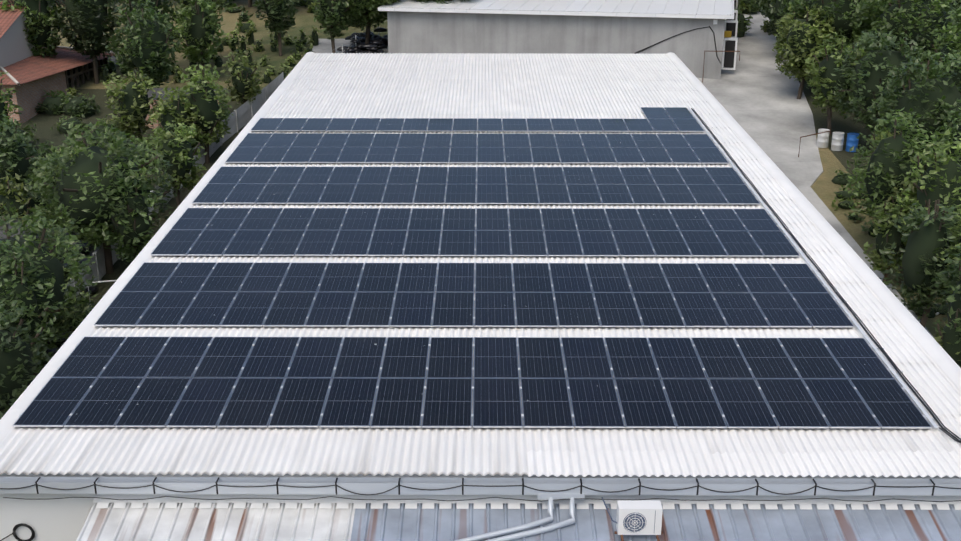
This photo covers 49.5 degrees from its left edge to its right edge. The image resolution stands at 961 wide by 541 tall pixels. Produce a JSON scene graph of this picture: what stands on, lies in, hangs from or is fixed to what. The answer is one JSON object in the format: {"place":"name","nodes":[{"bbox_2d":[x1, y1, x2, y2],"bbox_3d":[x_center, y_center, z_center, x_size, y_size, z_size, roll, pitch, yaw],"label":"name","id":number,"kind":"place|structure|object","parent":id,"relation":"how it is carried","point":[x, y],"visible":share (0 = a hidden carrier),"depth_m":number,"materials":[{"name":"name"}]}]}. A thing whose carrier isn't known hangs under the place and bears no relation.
{"place":"outdoors","nodes":[
{"label":"outdoors","id":0,"kind":"place"},
{"bbox_2d":[0,0,957,415],"bbox_3d":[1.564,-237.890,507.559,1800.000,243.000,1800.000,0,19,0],"label":"ground","id":1,"kind":"structure","parent":0,"point":[824,186],"depth_m":57.16,"materials":[{"name":"green plant"}]},
{"bbox_2d":[0,45,119,124],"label":"brick house","id":2,"kind":"structure","parent":1,"relation":"on","point":[31,79],"depth_m":58.97,"materials":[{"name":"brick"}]},
{"bbox_2d":[0,1,226,238],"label":"roofs","id":3,"kind":"structure","parent":1,"relation":"on","point":[15,46],"depth_m":58.28,"materials":[{"name":"tile"}]},
{"bbox_2d":[0,0,960,410],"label":"crown shade","id":4,"kind":"object","parent":1,"relation":"on","point":[922,242],"visible":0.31,"depth_m":44.29,"materials":[{"name":"green plant"}]},
{"bbox_2d":[0,61,960,540],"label":"wall","id":5,"kind":"structure","parent":1,"relation":"on","point":[58,517],"depth_m":20.46,"materials":[{"name":"white"}]},
{"bbox_2d":[0,508,89,540],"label":"wall cables","id":6,"kind":"object","parent":5,"relation":"attached to","point":[31,538],"depth_m":20.64,"materials":[{"name":"black plastic"}]},
{"bbox_2d":[0,477,960,501],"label":"gutter","id":7,"kind":"object","parent":5,"relation":"attached to","point":[545,489],"visible":1,"depth_m":20.03,"materials":[{"name":"grey metal"}]},
{"bbox_2d":[0,53,960,477],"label":"roof","id":8,"kind":"structure","parent":5,"relation":"on","point":[478,85],"depth_m":25.82,"materials":[{"name":"white metal"}]},
{"bbox_2d":[13,107,939,428],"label":"solar panels","id":9,"kind":"object","parent":8,"relation":"on","point":[239,381],"visible":1,"depth_m":27.56,"materials":[{"name":"blue glass"}]},
{"bbox_2d":[0,52,960,442],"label":"roof flashing","id":10,"kind":"object","parent":8,"relation":"on","point":[888,298],"visible":0.98,"depth_m":30.06,"materials":[{"name":"white metal"}]},
{"bbox_2d":[688,108,960,442],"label":"cable tray","id":11,"kind":"object","parent":8,"relation":"on","point":[914,399],"visible":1,"depth_m":27.39,"materials":[{"name":"silver metal"}]},
{"bbox_2d":[76,503,960,540],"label":"lean to roof","id":12,"kind":"object","parent":5,"relation":"attached to","point":[300,523],"visible":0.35,"depth_m":19.86,"materials":[{"name":"grey metal"}]},
{"bbox_2d":[93,495,960,509],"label":"lean-to trim","id":13,"kind":"structure","parent":5,"relation":"on","point":[343,503],"depth_m":20.32,"materials":[{"name":"grey metal"}]},
{"bbox_2d":[454,497,574,540],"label":"pipes","id":14,"kind":"object","parent":13,"relation":"on","point":[531,525],"visible":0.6,"depth_m":19.61,"materials":[{"name":"grey"}]},
{"bbox_2d":[601,497,662,540],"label":"ac unit","id":15,"kind":"object","parent":13,"relation":"on","point":[638,517],"visible":1,"depth_m":19.29,"materials":[{"name":"white metal"}]},
{"bbox_2d":[0,0,960,375],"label":"tree leaves","id":16,"kind":"object","parent":1,"relation":"on","point":[178,200],"visible":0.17,"depth_m":45.30,"materials":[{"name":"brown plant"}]},
{"bbox_2d":[0,0,960,419],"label":"foliage","id":17,"kind":"object","parent":16,"relation":"attached to","point":[862,42],"visible":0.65,"depth_m":45.44,"materials":[{"name":"green plant"}]},
{"bbox_2d":[31,21,938,381],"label":"yard clutter","id":18,"kind":"object","parent":1,"relation":"on","point":[247,111],"visible":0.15,"depth_m":53.04,"materials":[{"name":"concrete"}]},
{"bbox_2d":[378,0,739,81],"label":"building","id":19,"kind":"structure","parent":1,"relation":"on","point":[691,36],"depth_m":65.27,"materials":[{"name":"white metal"}]},
{"bbox_2d":[311,10,934,338],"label":"concrete path","id":20,"kind":"structure","parent":0,"point":[754,93],"depth_m":58.84,"materials":[{"name":"grey concrete"}]}
]}

